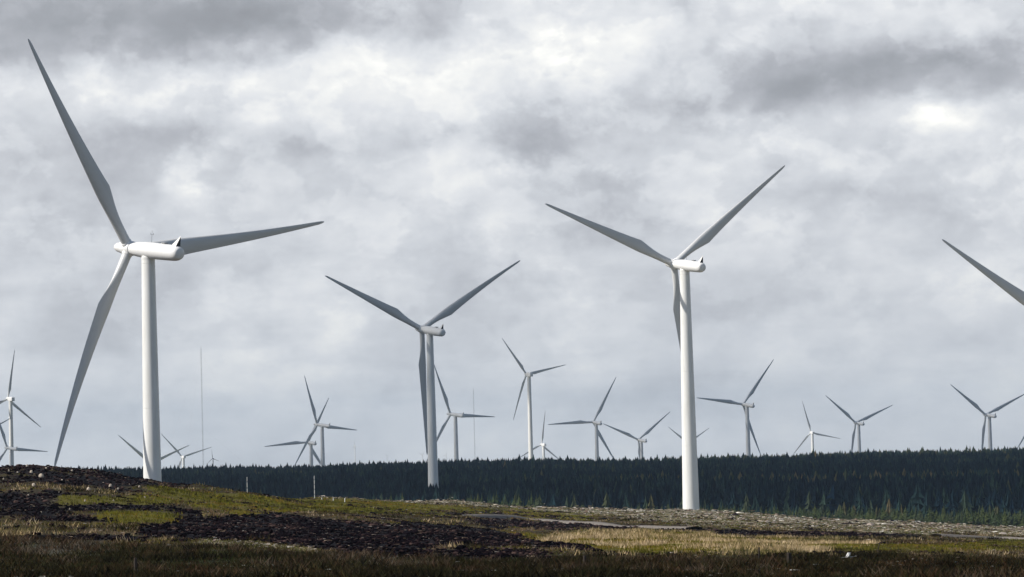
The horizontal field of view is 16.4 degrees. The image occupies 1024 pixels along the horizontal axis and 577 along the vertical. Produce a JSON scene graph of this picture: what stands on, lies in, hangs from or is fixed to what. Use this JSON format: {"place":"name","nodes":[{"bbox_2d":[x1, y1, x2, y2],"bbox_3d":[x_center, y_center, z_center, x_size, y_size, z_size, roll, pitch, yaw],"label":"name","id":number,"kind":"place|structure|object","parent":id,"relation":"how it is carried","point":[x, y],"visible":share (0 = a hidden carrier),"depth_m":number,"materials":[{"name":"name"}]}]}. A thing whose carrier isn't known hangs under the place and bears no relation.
{"place":"outdoors","nodes":[
{"label":"outdoors","id":0,"kind":"place"},
{"bbox_2d":[0,466,1023,573],"bbox_3d":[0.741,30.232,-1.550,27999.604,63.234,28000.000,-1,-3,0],"label":"ground","id":1,"kind":"structure","parent":0,"point":[95,482],"depth_m":222.60,"materials":[{"name":"brown soil"}]},
{"bbox_2d":[0,350,39,464],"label":"wind turbine","id":2,"kind":"object","parent":1,"relation":"on","point":[11,405],"visible":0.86,"depth_m":3579.13,"materials":[{"name":"paint"}]},
{"bbox_2d":[0,424,47,465],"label":"wind turbine","id":3,"kind":"object","parent":1,"relation":"on","point":[11,449],"visible":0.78,"depth_m":3389.86,"materials":[{"name":"grey paint"}]},
{"bbox_2d":[134,558,137,570],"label":"fence post","id":4,"kind":"object","parent":1,"relation":"on","point":[135,563],"visible":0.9,"depth_m":104.10,"materials":[{"name":"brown wood"}]},
{"bbox_2d":[118,435,188,459],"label":"wind turbine","id":5,"kind":"object","parent":1,"relation":"on","point":[141,454],"visible":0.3,"depth_m":3559.62,"materials":[{"name":"grey paint"}]},
{"bbox_2d":[28,39,323,481],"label":"wind turbine","id":6,"kind":"object","parent":1,"relation":"on","point":[176,249],"visible":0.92,"depth_m":683.88,"materials":[{"name":"paint"}]},
{"bbox_2d":[162,435,210,467],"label":"wind turbine","id":7,"kind":"object","parent":1,"relation":"on","point":[183,457],"visible":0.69,"depth_m":5257.91,"materials":[{"name":"paint"}]},
{"bbox_2d":[183,349,256,453],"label":"lattice mast","id":8,"kind":"object","parent":1,"relation":"on","point":[202,423],"visible":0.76,"depth_m":3499.46,"materials":[{"name":"grey metal"}]},
{"bbox_2d":[264,398,328,466],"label":"wind turbine","id":9,"kind":"object","parent":1,"relation":"on","point":[312,452],"visible":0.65,"depth_m":3342.43,"materials":[{"name":"grey paint"}]},
{"bbox_2d":[294,375,354,466],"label":"wind turbine","id":10,"kind":"object","parent":1,"relation":"on","point":[322,426],"visible":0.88,"depth_m":3055.98,"materials":[{"name":"grey paint"}]},
{"bbox_2d":[325,260,519,487],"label":"wind turbine","id":11,"kind":"object","parent":1,"relation":"on","point":[428,391],"visible":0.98,"depth_m":1300.13,"materials":[{"name":"paint"}]},
{"bbox_2d":[427,365,494,460],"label":"wind turbine","id":12,"kind":"object","parent":1,"relation":"on","point":[456,415],"visible":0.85,"depth_m":2857.21,"materials":[{"name":"grey paint"}]},
{"bbox_2d":[495,490,500,504],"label":"spruce tree","id":13,"kind":"object","parent":1,"relation":"on","point":[497,498],"visible":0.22,"depth_m":1150.44,"materials":[{"name":"green plant"}]},
{"bbox_2d":[15,532,989,576],"bbox_3d":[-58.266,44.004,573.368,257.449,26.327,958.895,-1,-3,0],"label":"bleached twigs","id":14,"kind":"object","parent":1,"relation":"on","point":[565,565],"visible":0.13,"depth_m":112.98,"materials":[{"name":"grey wood"}]},
{"bbox_2d":[0,486,1021,570],"bbox_3d":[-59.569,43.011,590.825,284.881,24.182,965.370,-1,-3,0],"label":"bog plants","id":15,"kind":"object","parent":1,"relation":"on","point":[103,543],"visible":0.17,"depth_m":133.39,"materials":[{"name":"green plant"}]},
{"bbox_2d":[0,482,1022,556],"bbox_3d":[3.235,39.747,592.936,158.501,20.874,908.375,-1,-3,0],"label":"straw grass","id":16,"kind":"structure","parent":1,"relation":"on","point":[750,545],"depth_m":203.46,"materials":[{"name":"beige plant"}]},
{"bbox_2d":[0,485,1023,576],"bbox_3d":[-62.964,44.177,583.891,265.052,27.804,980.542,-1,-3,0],"label":"heather bushes","id":17,"kind":"object","parent":1,"relation":"on","point":[525,566],"visible":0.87,"depth_m":117.56,"materials":[{"name":"brown plant"}]},
{"bbox_2d":[0,464,1023,558],"bbox_3d":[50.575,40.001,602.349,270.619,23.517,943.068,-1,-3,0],"label":"peat clods","id":18,"kind":"object","parent":1,"relation":"on","point":[363,535],"visible":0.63,"depth_m":197.92,"materials":[{"name":"black soil"}]},
{"bbox_2d":[0,467,1023,558],"bbox_3d":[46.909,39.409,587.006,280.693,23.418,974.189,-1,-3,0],"label":"rough herbs","id":19,"kind":"object","parent":1,"relation":"on","point":[426,518],"visible":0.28,"depth_m":243.81,"materials":[{"name":"plant"}]},
{"bbox_2d":[0,484,1023,576],"bbox_3d":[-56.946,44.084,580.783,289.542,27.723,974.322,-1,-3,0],"label":"heather","id":20,"kind":"object","parent":1,"relation":"on","point":[903,563],"visible":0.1,"depth_m":123.94,"materials":[{"name":"brown plant"}]},
{"bbox_2d":[1,466,1022,556],"bbox_3d":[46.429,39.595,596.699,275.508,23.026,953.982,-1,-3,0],"label":"dead twigs","id":21,"kind":"object","parent":1,"relation":"on","point":[443,527],"visible":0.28,"depth_m":216.70,"materials":[{"name":"brown wood"}]},
{"bbox_2d":[2,484,1023,555],"bbox_3d":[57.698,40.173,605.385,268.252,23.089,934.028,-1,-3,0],"label":"moor grass","id":22,"kind":"structure","parent":1,"relation":"on","point":[652,548],"depth_m":238.22,"materials":[{"name":"green plant"}]},
{"bbox_2d":[511,494,516,505],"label":"spruce tree","id":23,"kind":"object","parent":1,"relation":"on","point":[514,501],"visible":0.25,"depth_m":1167.55,"materials":[{"name":"green plant"}]},
{"bbox_2d":[9,484,1022,555],"bbox_3d":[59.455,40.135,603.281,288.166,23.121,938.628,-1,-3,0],"label":"ridge grass","id":24,"kind":"structure","parent":1,"relation":"on","point":[660,515],"depth_m":550.10,"materials":[{"name":"plant"}]},
{"bbox_2d":[40,496,1023,550],"bbox_3d":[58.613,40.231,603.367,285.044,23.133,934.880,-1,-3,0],"label":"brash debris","id":25,"kind":"object","parent":1,"relation":"on","point":[870,524],"visible":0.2,"depth_m":708.76,"materials":[{"name":"brown wood"}]},
{"bbox_2d":[502,338,563,458],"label":"wind turbine","id":26,"kind":"object","parent":1,"relation":"on","point":[528,375],"visible":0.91,"depth_m":3661.08,"materials":[{"name":"paint"}]},
{"bbox_2d":[521,416,557,459],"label":"wind turbine","id":27,"kind":"object","parent":1,"relation":"on","point":[543,445],"visible":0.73,"depth_m":5223.76,"materials":[{"name":"paint"}]},
{"bbox_2d":[536,497,542,506],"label":"spruce tree","id":28,"kind":"object","parent":1,"relation":"on","point":[538,503],"visible":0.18,"depth_m":1131.30,"materials":[{"name":"green plant"}]},
{"bbox_2d":[61,445,1023,521],"bbox_3d":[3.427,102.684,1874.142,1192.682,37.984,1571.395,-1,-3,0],"label":"conifer forest","id":29,"kind":"object","parent":1,"relation":"on","point":[953,482],"visible":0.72,"depth_m":1388.30,"materials":[{"name":"green plant"}]},
{"bbox_2d":[85,495,1023,555],"bbox_3d":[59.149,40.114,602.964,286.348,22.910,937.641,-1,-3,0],"label":"felling brash","id":30,"kind":"object","parent":1,"relation":"on","point":[725,515],"visible":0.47,"depth_m":730.92,"materials":[{"name":"wood"}]},
{"bbox_2d":[548,378,615,460],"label":"wind turbine","id":31,"kind":"object","parent":1,"relation":"on","point":[596,424],"visible":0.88,"depth_m":3219.77,"materials":[{"name":"grey paint"}]},
{"bbox_2d":[604,412,669,458],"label":"wind turbine","id":32,"kind":"object","parent":1,"relation":"on","point":[640,446],"visible":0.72,"depth_m":3648.99,"materials":[{"name":"grey paint"}]},
{"bbox_2d":[545,165,784,509],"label":"wind turbine","id":33,"kind":"object","parent":1,"relation":"on","point":[683,322],"visible":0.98,"depth_m":1015.56,"materials":[{"name":"paint"}]},
{"bbox_2d":[670,428,708,438],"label":"wind turbine","id":34,"kind":"object","parent":1,"relation":"on","point":[681,436],"visible":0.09,"depth_m":5248.67,"materials":[{"name":"grey paint"}]},
{"bbox_2d":[699,359,773,455],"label":"wind turbine","id":35,"kind":"object","parent":1,"relation":"on","point":[745,405],"visible":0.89,"depth_m":2909.80,"materials":[{"name":"grey paint"}]},
{"bbox_2d":[787,553,791,564],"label":"fence post","id":36,"kind":"object","parent":1,"relation":"on","point":[789,556],"visible":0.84,"depth_m":117.57,"materials":[{"name":"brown wood"}]},
{"bbox_2d":[792,401,839,455],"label":"wind turbine","id":37,"kind":"object","parent":1,"relation":"on","point":[812,433],"visible":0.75,"depth_m":5338.44,"materials":[{"name":"paint"}]},
{"bbox_2d":[826,396,891,452],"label":"wind turbine","id":38,"kind":"object","parent":1,"relation":"on","point":[858,423],"visible":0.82,"depth_m":3612.72,"materials":[{"name":"grey paint"}]},
{"bbox_2d":[880,510,886,519],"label":"spruce tree","id":39,"kind":"object","parent":1,"relation":"on","point":[884,515],"visible":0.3,"depth_m":1126.77,"materials":[{"name":"green plant"}]},
{"bbox_2d":[892,507,899,519],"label":"spruce tree","id":40,"kind":"object","parent":1,"relation":"on","point":[897,513],"visible":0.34,"depth_m":1143.65,"materials":[{"name":"green plant"}]},
{"bbox_2d":[903,507,908,518],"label":"spruce tree","id":41,"kind":"object","parent":1,"relation":"on","point":[905,511],"visible":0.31,"depth_m":1161.33,"materials":[{"name":"green plant"}]},
{"bbox_2d":[908,508,913,521],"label":"spruce tree","id":42,"kind":"object","parent":1,"relation":"on","point":[911,514],"visible":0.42,"depth_m":1137.74,"materials":[{"name":"green plant"}]},
{"bbox_2d":[962,513,968,524],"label":"spruce tree","id":43,"kind":"object","parent":1,"relation":"on","point":[965,518],"visible":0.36,"depth_m":1127.62,"materials":[{"name":"green plant"}]},
{"bbox_2d":[969,512,975,524],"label":"spruce tree","id":44,"kind":"object","parent":1,"relation":"on","point":[972,521],"visible":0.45,"depth_m":1122.02,"materials":[{"name":"green plant"}]},
{"bbox_2d":[980,505,984,518],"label":"spruce tree","id":45,"kind":"object","parent":1,"relation":"on","point":[982,510],"visible":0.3,"depth_m":1157.62,"materials":[{"name":"green plant"}]},
{"bbox_2d":[942,239,1023,304],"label":"wind turbine","id":46,"kind":"object","parent":1,"relation":"on","point":[1015,292],"visible":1,"depth_m":1012.31,"materials":[{"name":"paint"}]},
{"bbox_2d":[950,384,1023,450],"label":"wind turbine","id":47,"kind":"object","parent":1,"relation":"on","point":[987,414],"visible":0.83,"depth_m":3112.50,"materials":[{"name":"grey paint"}]},
{"bbox_2d":[984,513,990,525],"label":"spruce tree","id":48,"kind":"object","parent":1,"relation":"on","point":[987,520],"visible":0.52,"depth_m":1134.02,"materials":[{"name":"green plant"}]},
{"bbox_2d":[992,516,997,525],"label":"spruce tree","id":49,"kind":"object","parent":1,"relation":"on","point":[994,522],"visible":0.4,"depth_m":1123.12,"materials":[{"name":"green plant"}]},
{"bbox_2d":[1002,513,1008,526],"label":"spruce tree","id":50,"kind":"object","parent":1,"relation":"on","point":[1005,519],"visible":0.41,"depth_m":1122.85,"materials":[{"name":"green plant"}]},
{"bbox_2d":[1013,515,1018,526],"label":"spruce tree","id":51,"kind":"object","parent":1,"relation":"on","point":[1015,523],"visible":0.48,"depth_m":1130.64,"materials":[{"name":"green plant"}]},
{"bbox_2d":[0,0,1023,469],"label":"sky","id":52,"kind":"structure","parent":0,"point":[430,141],"materials":[{"name":"grey"}]},
{"bbox_2d":[453,514,701,528],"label":"track","id":53,"kind":"structure","parent":0,"point":[500,516],"depth_m":401.53,"materials":[{"name":"grey gravel"}]},
{"bbox_2d":[930,534,1023,539],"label":"track","id":54,"kind":"structure","parent":0,"point":[955,535],"depth_m":361.33,"materials":[{"name":"grey gravel"}]}
]}

